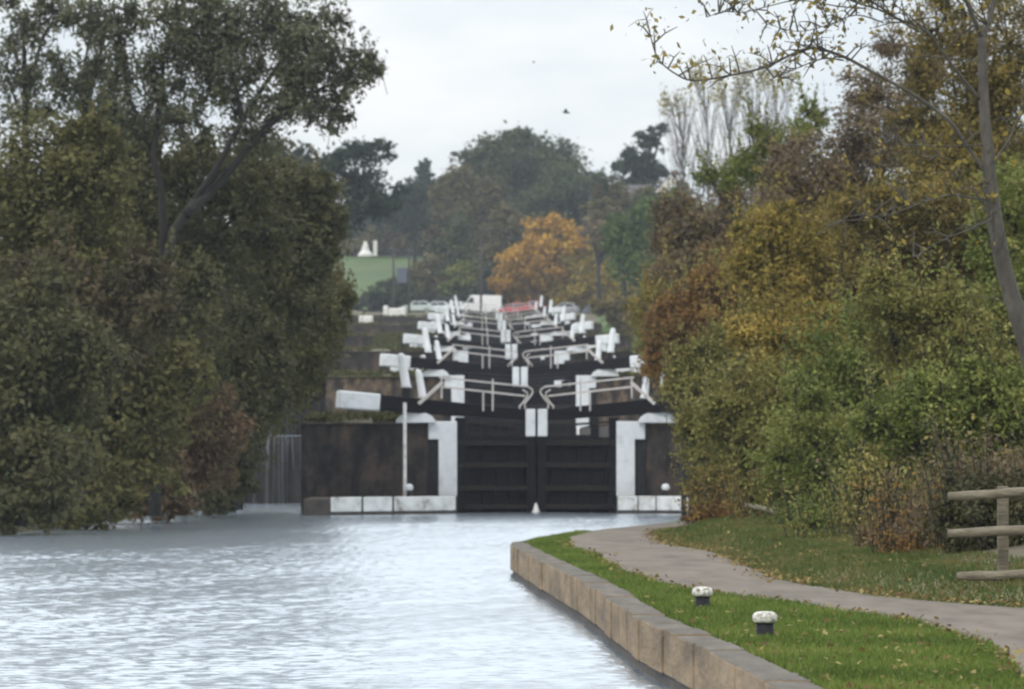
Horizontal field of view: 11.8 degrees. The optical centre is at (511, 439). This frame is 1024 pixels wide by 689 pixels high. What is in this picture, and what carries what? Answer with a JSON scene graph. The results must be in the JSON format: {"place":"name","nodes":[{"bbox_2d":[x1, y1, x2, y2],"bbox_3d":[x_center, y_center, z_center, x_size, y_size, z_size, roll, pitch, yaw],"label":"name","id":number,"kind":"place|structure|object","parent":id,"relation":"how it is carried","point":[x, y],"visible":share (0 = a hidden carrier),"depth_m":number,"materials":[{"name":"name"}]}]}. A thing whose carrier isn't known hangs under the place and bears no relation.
{"place":"outdoors","nodes":[
{"label":"outdoors","id":0,"kind":"place"},
{"bbox_2d":[0,489,203,535],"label":"bank","id":1,"kind":"structure","parent":0,"point":[24,529],"depth_m":123.74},
{"bbox_2d":[0,0,73,474],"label":"slender tree","id":2,"kind":"object","parent":1,"relation":"on","point":[30,76],"visible":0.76,"depth_m":151.84,"materials":[{"name":"green plant"}]},
{"bbox_2d":[0,423,86,535],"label":"waterside bush","id":3,"kind":"object","parent":1,"relation":"on","point":[41,493],"visible":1,"depth_m":118.75,"materials":[{"name":"green plant"}]},
{"bbox_2d":[0,244,135,533],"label":"bush","id":4,"kind":"object","parent":1,"relation":"on","point":[32,370],"visible":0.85,"depth_m":120.63,"materials":[{"name":"green plant"}]},
{"bbox_2d":[0,70,156,401],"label":"broadleaf tree","id":5,"kind":"object","parent":1,"relation":"on","point":[67,181],"visible":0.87,"depth_m":135.49,"materials":[{"name":"green plant"}]},
{"bbox_2d":[38,434,148,529],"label":"waterside bush","id":6,"kind":"object","parent":1,"relation":"on","point":[103,495],"visible":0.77,"depth_m":125.71,"materials":[{"name":"green plant"}]},
{"bbox_2d":[52,0,138,473],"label":"slender tree","id":7,"kind":"object","parent":1,"relation":"on","point":[79,101],"visible":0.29,"depth_m":147.83,"materials":[{"name":"green plant"}]},
{"bbox_2d":[0,210,203,519],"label":"bush","id":8,"kind":"object","parent":1,"relation":"on","point":[108,296],"visible":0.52,"depth_m":127.78,"materials":[{"name":"green plant"}]},
{"bbox_2d":[18,317,222,522],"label":"bush","id":9,"kind":"object","parent":1,"relation":"on","point":[145,458],"visible":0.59,"depth_m":127.70,"materials":[{"name":"green plant"}]},
{"bbox_2d":[123,446,204,522],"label":"waterside bush","id":10,"kind":"object","parent":1,"relation":"on","point":[170,503],"visible":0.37,"depth_m":135.57,"materials":[{"name":"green plant"}]},
{"bbox_2d":[104,226,240,515],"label":"bush","id":11,"kind":"object","parent":1,"relation":"on","point":[203,275],"visible":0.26,"depth_m":133.85,"materials":[{"name":"green plant"}]},
{"bbox_2d":[0,542,670,688],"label":"canal water","id":12,"kind":"structure","parent":0,"point":[466,615],"depth_m":62.28,"materials":[{"name":"grey liquid"}]},
{"bbox_2d":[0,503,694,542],"bbox_3d":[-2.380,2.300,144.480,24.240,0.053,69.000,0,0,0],"label":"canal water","id":13,"kind":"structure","parent":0,"point":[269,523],"depth_m":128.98,"materials":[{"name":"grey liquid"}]},
{"bbox_2d":[341,310,597,322],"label":"car park","id":14,"kind":"structure","parent":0,"point":[589,317],"depth_m":591.76,"materials":[{"name":"grey asphalt"}]},
{"bbox_2d":[361,273,422,311],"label":"bush","id":15,"kind":"object","parent":14,"relation":"on","point":[375,293],"visible":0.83,"depth_m":639.00,"materials":[{"name":"green plant"}]},
{"bbox_2d":[392,248,409,312],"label":"electricity pole","id":16,"kind":"object","parent":14,"relation":"on","point":[401,275],"visible":0.93,"depth_m":597.87,"materials":[{"name":"grey metal"}]},
{"bbox_2d":[462,295,501,312],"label":"white van","id":17,"kind":"object","parent":14,"relation":"on","point":[489,300],"visible":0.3,"depth_m":619.02,"materials":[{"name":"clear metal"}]},
{"bbox_2d":[302,314,640,423],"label":"rough grass","id":18,"kind":"structure","parent":0,"point":[381,340],"depth_m":226.04,"materials":[{"name":"green plant"}]},
{"bbox_2d":[3,204,1013,502],"bbox_3d":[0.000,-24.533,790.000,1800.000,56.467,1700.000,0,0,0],"label":"ground","id":19,"kind":"structure","parent":0,"point":[371,270],"depth_m":736.58,"materials":[{"name":"green plant"}]},
{"bbox_2d":[80,97,305,493],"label":"broadleaf tree","id":20,"kind":"object","parent":19,"relation":"on","point":[196,160],"visible":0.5,"depth_m":145.65,"materials":[{"name":"green plant"}]},
{"bbox_2d":[143,373,263,507],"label":"bush","id":21,"kind":"object","parent":19,"relation":"on","point":[204,449],"visible":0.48,"depth_m":139.82,"materials":[{"name":"brown plant"}]},
{"bbox_2d":[33,0,388,520],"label":"broadleaf tree","id":22,"kind":"object","parent":19,"relation":"on","point":[206,55],"visible":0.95,"depth_m":139.80,"materials":[{"name":"green plant"}]},
{"bbox_2d":[183,280,281,513],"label":"bush","id":23,"kind":"object","parent":19,"relation":"on","point":[236,321],"visible":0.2,"depth_m":151.36,"materials":[{"name":"green plant"}]},
{"bbox_2d":[192,309,306,517],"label":"bush","id":24,"kind":"object","parent":19,"relation":"on","point":[269,376],"visible":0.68,"depth_m":145.66,"materials":[{"name":"green plant"}]},
{"bbox_2d":[244,435,300,503],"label":"weir","id":25,"kind":"object","parent":19,"relation":"on","point":[281,483],"visible":0.24,"depth_m":178.00,"materials":[{"name":"liquid"}]},
{"bbox_2d":[205,125,363,511],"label":"broadleaf tree","id":26,"kind":"object","parent":19,"relation":"on","point":[318,248],"visible":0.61,"depth_m":155.53,"materials":[{"name":"green plant"}]},
{"bbox_2d":[268,393,325,434],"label":"weir","id":27,"kind":"object","parent":19,"relation":"on","point":[320,406],"visible":0.02,"depth_m":241.00,"materials":[{"name":"liquid"}]},
{"bbox_2d":[230,262,365,508],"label":"broadleaf tree","id":28,"kind":"object","parent":19,"relation":"on","point":[310,359],"visible":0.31,"depth_m":162.41,"materials":[{"name":"green plant"}]},
{"bbox_2d":[272,160,370,434],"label":"broadleaf tree","id":29,"kind":"object","parent":19,"relation":"on","point":[336,363],"visible":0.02,"depth_m":230.03,"materials":[{"name":"green plant"}]},
{"bbox_2d":[261,135,411,357],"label":"broadleaf tree","id":30,"kind":"object","parent":19,"relation":"on","point":[365,199],"visible":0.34,"depth_m":428.91,"materials":[{"name":"green plant"}]},
{"bbox_2d":[301,413,456,515],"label":"lock wall","id":31,"kind":"structure","parent":19,"relation":"on","point":[351,467],"depth_m":155.00,"materials":[{"name":"brick"}]},
{"bbox_2d":[335,376,535,512],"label":"lock gate","id":32,"kind":"structure","parent":31,"relation":"attached to","point":[514,465],"depth_m":155.39,"materials":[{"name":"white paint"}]},
{"bbox_2d":[326,369,463,420],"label":"lock wall","id":33,"kind":"structure","parent":19,"relation":"on","point":[388,384],"depth_m":221.00,"materials":[{"name":"beige brick"}]},
{"bbox_2d":[379,344,519,461],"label":"lock gate","id":34,"kind":"structure","parent":33,"relation":"attached to","point":[470,397],"depth_m":221.36,"materials":[{"name":"white paint"}]},
{"bbox_2d":[339,221,451,256],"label":"hedge","id":35,"kind":"object","parent":19,"relation":"on","point":[399,244],"visible":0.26,"depth_m":766.59,"materials":[{"name":"green plant"}]},
{"bbox_2d":[333,346,467,374],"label":"lock wall","id":36,"kind":"structure","parent":19,"relation":"on","point":[361,360],"depth_m":287.00,"materials":[{"name":"brick"}]},
{"bbox_2d":[403,326,510,386],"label":"lock gate","id":37,"kind":"structure","parent":36,"relation":"attached to","point":[414,339],"depth_m":287.19,"materials":[{"name":"white paint"}]},
{"bbox_2d":[359,176,449,262],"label":"conifer tree","id":38,"kind":"object","parent":19,"relation":"on","point":[410,219],"visible":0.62,"depth_m":734.10,"materials":[{"name":"green plant"}]},
{"bbox_2d":[340,331,470,348],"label":"lock wall","id":39,"kind":"structure","parent":19,"relation":"on","point":[359,340],"depth_m":353.00,"materials":[{"name":"brick"}]},
{"bbox_2d":[418,315,505,382],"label":"lock gate","id":40,"kind":"structure","parent":39,"relation":"attached to","point":[431,326],"depth_m":353.10,"materials":[{"name":"white paint"}]},
{"bbox_2d":[346,321,471,334],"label":"lock wall","id":41,"kind":"structure","parent":19,"relation":"on","point":[392,328],"depth_m":419.00,"materials":[{"name":"brick"}]},
{"bbox_2d":[396,248,450,302],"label":"broadleaf tree","id":42,"kind":"object","parent":19,"relation":"on","point":[423,274],"visible":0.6,"depth_m":653.57,"materials":[{"name":"green plant"}]},
{"bbox_2d":[414,207,485,282],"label":"broadleaf tree","id":43,"kind":"object","parent":19,"relation":"on","point":[456,245],"visible":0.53,"depth_m":668.76,"materials":[{"name":"green plant"}]},
{"bbox_2d":[436,259,479,300],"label":"round bush","id":44,"kind":"object","parent":19,"relation":"on","point":[457,285],"visible":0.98,"depth_m":644.73,"materials":[{"name":"green plant"}]},
{"bbox_2d":[418,164,516,258],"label":"broadleaf tree","id":45,"kind":"object","parent":19,"relation":"on","point":[450,193],"visible":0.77,"depth_m":678.59,"materials":[{"name":"green plant"}]},
{"bbox_2d":[346,291,603,312],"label":"hedge","id":46,"kind":"object","parent":19,"relation":"on","point":[447,298],"visible":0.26,"depth_m":641.07,"materials":[{"name":"green plant"}]},
{"bbox_2d":[470,201,544,281],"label":"broadleaf tree","id":47,"kind":"object","parent":19,"relation":"on","point":[499,236],"visible":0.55,"depth_m":660.21,"materials":[{"name":"green plant"}]},
{"bbox_2d":[448,119,594,241],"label":"oak tree","id":48,"kind":"object","parent":19,"relation":"on","point":[528,159],"visible":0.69,"depth_m":717.74,"materials":[{"name":"green plant"}]},
{"bbox_2d":[485,211,589,305],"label":"maple tree","id":49,"kind":"object","parent":19,"relation":"on","point":[533,265],"visible":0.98,"depth_m":637.86,"materials":[{"name":"orange plant"}]},
{"bbox_2d":[503,159,609,277],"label":"broadleaf tree","id":50,"kind":"object","parent":19,"relation":"on","point":[554,195],"visible":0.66,"depth_m":688.38,"materials":[{"name":"green plant"}]},
{"bbox_2d":[541,331,631,358],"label":"lock wall","id":51,"kind":"structure","parent":19,"relation":"on","point":[624,341],"depth_m":353.00,"materials":[{"name":"brick"}]},
{"bbox_2d":[506,315,593,384],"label":"lock gate","id":52,"kind":"structure","parent":51,"relation":"attached to","point":[587,326],"depth_m":353.02,"materials":[{"name":"white paint"}]},
{"bbox_2d":[542,243,639,311],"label":"golden tree","id":53,"kind":"object","parent":19,"relation":"on","point":[581,290],"visible":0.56,"depth_m":635.85,"materials":[{"name":"yellow plant"}]},
{"bbox_2d":[554,346,642,388],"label":"lock wall","id":54,"kind":"structure","parent":19,"relation":"on","point":[572,357],"depth_m":287.00,"materials":[{"name":"brick"}]},
{"bbox_2d":[511,326,619,388],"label":"lock gate","id":55,"kind":"structure","parent":54,"relation":"attached to","point":[591,340],"depth_m":287.22,"materials":[{"name":"white paint"}]},
{"bbox_2d":[576,206,628,300],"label":"broadleaf tree","id":56,"kind":"object","parent":19,"relation":"on","point":[591,227],"visible":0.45,"depth_m":599.43,"materials":[{"name":"green plant"}]},
{"bbox_2d":[558,369,672,434],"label":"lock wall","id":57,"kind":"structure","parent":19,"relation":"on","point":[611,396],"depth_m":221.00,"materials":[{"name":"beige brick"}]},
{"bbox_2d":[520,344,644,465],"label":"lock gate","id":58,"kind":"structure","parent":57,"relation":"attached to","point":[532,402],"depth_m":221.29,"materials":[{"name":"white paint"}]},
{"bbox_2d":[587,289,643,347],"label":"bush","id":59,"kind":"object","parent":19,"relation":"on","point":[609,309],"visible":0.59,"depth_m":499.34,"materials":[{"name":"green plant"}]},
{"bbox_2d":[588,122,679,289],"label":"pine tree","id":60,"kind":"object","parent":19,"relation":"on","point":[645,167],"visible":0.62,"depth_m":649.47,"materials":[{"name":"green plant"}]},
{"bbox_2d":[595,183,689,309],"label":"willow tree","id":61,"kind":"object","parent":19,"relation":"on","point":[629,242],"visible":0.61,"depth_m":468.74,"materials":[{"name":"green plant"}]},
{"bbox_2d":[579,175,705,296],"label":"broadleaf tree","id":62,"kind":"object","parent":19,"relation":"on","point":[621,198],"visible":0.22,"depth_m":609.26,"materials":[{"name":"green plant"}]},
{"bbox_2d":[616,250,680,397],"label":"tree","id":63,"kind":"object","parent":19,"relation":"on","point":[647,287],"visible":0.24,"depth_m":189.63,"materials":[{"name":"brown plant"}]},
{"bbox_2d":[657,83,705,245],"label":"poplar tree","id":64,"kind":"object","parent":19,"relation":"on","point":[681,130],"visible":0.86,"depth_m":261.86,"materials":[{"name":"grey plant"}]},
{"bbox_2d":[579,413,807,513],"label":"lock wall","id":65,"kind":"structure","parent":19,"relation":"on","point":[643,464],"depth_m":154.94,"materials":[{"name":"brick"}]},
{"bbox_2d":[536,376,678,512],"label":"lock gate","id":66,"kind":"structure","parent":65,"relation":"attached to","point":[576,474],"depth_m":155.49,"materials":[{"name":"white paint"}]},
{"bbox_2d":[680,51,728,226],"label":"poplar tree","id":67,"kind":"object","parent":19,"relation":"on","point":[707,142],"visible":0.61,"depth_m":254.94,"materials":[{"name":"grey plant"}]},
{"bbox_2d":[624,229,793,514],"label":"tree","id":68,"kind":"object","parent":19,"relation":"on","point":[695,311],"visible":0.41,"depth_m":134.62,"materials":[{"name":"orange plant"}]},
{"bbox_2d":[636,154,782,296],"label":"tree","id":69,"kind":"object","parent":19,"relation":"on","point":[669,234],"visible":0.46,"depth_m":174.64,"materials":[{"name":"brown plant"}]},
{"bbox_2d":[623,241,799,413],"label":"broadleaf tree","id":70,"kind":"object","parent":19,"relation":"on","point":[638,329],"visible":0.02,"depth_m":164.92,"materials":[{"name":"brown plant"}]},
{"bbox_2d":[695,68,747,210],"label":"poplar tree","id":71,"kind":"object","parent":19,"relation":"on","point":[724,101],"visible":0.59,"depth_m":249.76,"materials":[{"name":"grey plant"}]},
{"bbox_2d":[729,53,773,213],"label":"poplar tree","id":72,"kind":"object","parent":19,"relation":"on","point":[749,67],"visible":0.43,"depth_m":245.76,"materials":[{"name":"grey plant"}]},
{"bbox_2d":[684,71,836,219],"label":"tree","id":73,"kind":"object","parent":19,"relation":"on","point":[741,163],"visible":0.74,"depth_m":159.80,"materials":[{"name":"green plant"}]},
{"bbox_2d":[753,58,806,158],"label":"poplar tree","id":74,"kind":"object","parent":19,"relation":"on","point":[775,94],"visible":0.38,"depth_m":239.87,"materials":[{"name":"grey plant"}]},
{"bbox_2d":[708,153,899,361],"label":"tree","id":75,"kind":"object","parent":19,"relation":"on","point":[773,236],"visible":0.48,"depth_m":115.77,"materials":[{"name":"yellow plant"}]},
{"bbox_2d":[0,0,1023,250],"label":"sky","id":76,"kind":"structure","parent":0,"point":[457,69],"materials":[{"name":"white"}]},
{"bbox_2d":[570,521,1023,675],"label":"towpath","id":77,"kind":"structure","parent":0,"point":[632,547],"depth_m":59.59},
{"bbox_2d":[651,514,1023,607],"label":"verge","id":78,"kind":"structure","parent":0,"point":[997,594],"depth_m":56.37,"materials":[{"name":"green plant"}]},
{"bbox_2d":[674,454,739,523],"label":"undergrowth","id":79,"kind":"object","parent":78,"relation":"on","point":[714,509],"visible":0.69,"depth_m":103.91,"materials":[{"name":"orange plant"}]},
{"bbox_2d":[664,363,754,512],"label":"bush","id":80,"kind":"object","parent":78,"relation":"on","point":[682,431],"visible":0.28,"depth_m":105.88,"materials":[{"name":"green plant"}]},
{"bbox_2d":[684,335,811,508],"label":"bush","id":81,"kind":"object","parent":78,"relation":"on","point":[730,409],"visible":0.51,"depth_m":97.85,"materials":[{"name":"green plant"}]},
{"bbox_2d":[699,252,879,458],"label":"bush","id":82,"kind":"object","parent":78,"relation":"on","point":[743,328],"visible":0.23,"depth_m":100.74,"materials":[{"name":"green plant"}]},
{"bbox_2d":[555,516,1023,688],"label":"fallen leaves","id":83,"kind":"object","parent":78,"relation":"on","point":[898,594],"visible":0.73,"depth_m":55.56,"materials":[{"name":"orange plant"}]},
{"bbox_2d":[730,3,952,288],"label":"tree","id":84,"kind":"object","parent":78,"relation":"on","point":[870,97],"visible":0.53,"depth_m":127.43,"materials":[{"name":"brown plant"}]},
{"bbox_2d":[813,131,1022,331],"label":"tree","id":85,"kind":"object","parent":78,"relation":"on","point":[944,208],"visible":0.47,"depth_m":103.67,"materials":[{"name":"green plant"}]},
{"bbox_2d":[895,145,1023,479],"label":"tree","id":86,"kind":"object","parent":78,"relation":"on","point":[1013,209],"visible":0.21,"depth_m":95.74,"materials":[{"name":"green plant"}]},
{"bbox_2d":[947,486,1023,581],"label":"post and rail fence","id":87,"kind":"object","parent":78,"relation":"on","point":[1002,530],"visible":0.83,"depth_m":54.78,"materials":[{"name":"brown wood"}]},
{"bbox_2d":[769,480,1023,565],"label":"ground","id":88,"kind":"structure","parent":0,"point":[1019,549],"depth_m":62.52,"materials":[{"name":"green plant"}]},
{"bbox_2d":[719,458,795,518],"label":"undergrowth","id":89,"kind":"object","parent":88,"relation":"on","point":[743,505],"visible":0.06,"depth_m":95.05,"materials":[{"name":"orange plant"}]},
{"bbox_2d":[722,422,803,517],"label":"bush","id":90,"kind":"object","parent":88,"relation":"on","point":[741,480],"visible":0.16,"depth_m":96.91,"materials":[{"name":"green plant"}]},
{"bbox_2d":[732,334,882,522],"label":"bush","id":91,"kind":"object","parent":88,"relation":"on","point":[794,467],"visible":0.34,"depth_m":87.80,"materials":[{"name":"green plant"}]},
{"bbox_2d":[610,0,1023,366],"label":"bare tree","id":92,"kind":"object","parent":88,"relation":"on","point":[1008,287],"visible":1,"depth_m":59.67,"materials":[{"name":"grey plant"}]},
{"bbox_2d":[773,430,887,530],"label":"bush","id":93,"kind":"object","parent":88,"relation":"on","point":[814,511],"visible":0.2,"depth_m":81.87,"materials":[{"name":"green plant"}]},
{"bbox_2d":[763,461,912,537],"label":"bush","id":94,"kind":"object","parent":88,"relation":"on","point":[800,525],"visible":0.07,"depth_m":77.04,"materials":[{"name":"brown plant"}]},
{"bbox_2d":[761,253,955,452],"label":"bush","id":95,"kind":"object","parent":88,"relation":"on","point":[834,369],"visible":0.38,"depth_m":91.59,"materials":[{"name":"green plant"}]},
{"bbox_2d":[821,358,935,528],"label":"bush","id":96,"kind":"object","parent":88,"relation":"on","point":[866,462],"visible":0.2,"depth_m":79.91,"materials":[{"name":"green plant"}]},
{"bbox_2d":[816,426,978,547],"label":"bush","id":97,"kind":"object","parent":88,"relation":"on","point":[863,540],"visible":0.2,"depth_m":69.93,"materials":[{"name":"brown plant"}]},
{"bbox_2d":[847,462,972,554],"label":"bush","id":98,"kind":"object","parent":88,"relation":"on","point":[903,544],"visible":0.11,"depth_m":66.00,"materials":[{"name":"orange plant"}]},
{"bbox_2d":[831,292,1023,500],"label":"bush","id":99,"kind":"object","parent":88,"relation":"on","point":[960,403],"visible":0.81,"depth_m":73.83,"materials":[{"name":"green plant"}]},
{"bbox_2d":[832,206,1023,418],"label":"bush","id":100,"kind":"object","parent":88,"relation":"on","point":[885,292],"visible":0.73,"depth_m":85.74,"materials":[{"name":"green plant"}]},
{"bbox_2d":[880,0,1023,292],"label":"tree","id":101,"kind":"object","parent":88,"relation":"on","point":[961,116],"visible":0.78,"depth_m":117.56,"materials":[{"name":"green plant"}]},
{"bbox_2d":[893,402,1023,545],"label":"bush","id":102,"kind":"object","parent":88,"relation":"on","point":[1006,468],"visible":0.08,"depth_m":67.88,"materials":[{"name":"brown plant"}]},
{"bbox_2d":[910,398,1023,553],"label":"bush","id":103,"kind":"object","parent":88,"relation":"on","point":[956,514],"visible":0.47,"depth_m":63.78,"materials":[{"name":"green plant"}]},
{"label":"lawn","id":104,"kind":"structure","parent":0,"visible":0},
{"bbox_2d":[510,536,822,688],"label":"coping wall","id":105,"kind":"structure","parent":104,"relation":"on","point":[653,643],"depth_m":48.37,"materials":[{"name":"stone"}]},
{"bbox_2d":[652,297,795,427],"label":"bush","id":106,"kind":"object","parent":104,"relation":"on","point":[699,345],"visible":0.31,"depth_m":111.80,"materials":[{"name":"green plant"}]},
{"bbox_2d":[752,611,776,636],"bbox_3d":[2.271,1.685,44.342,0.224,0.290,0.224,0,0,0],"label":"canal bollard","id":107,"kind":"object","parent":104,"relation":"on","point":[764,621],"visible":0.81,"depth_m":44.27,"materials":[{"name":"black metal"}]},
{"bbox_2d":[523,529,1023,688],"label":"lawn grass","id":108,"kind":"structure","parent":104,"relation":"on","point":[815,649],"depth_m":43.39,"materials":[{"name":"green plant"}]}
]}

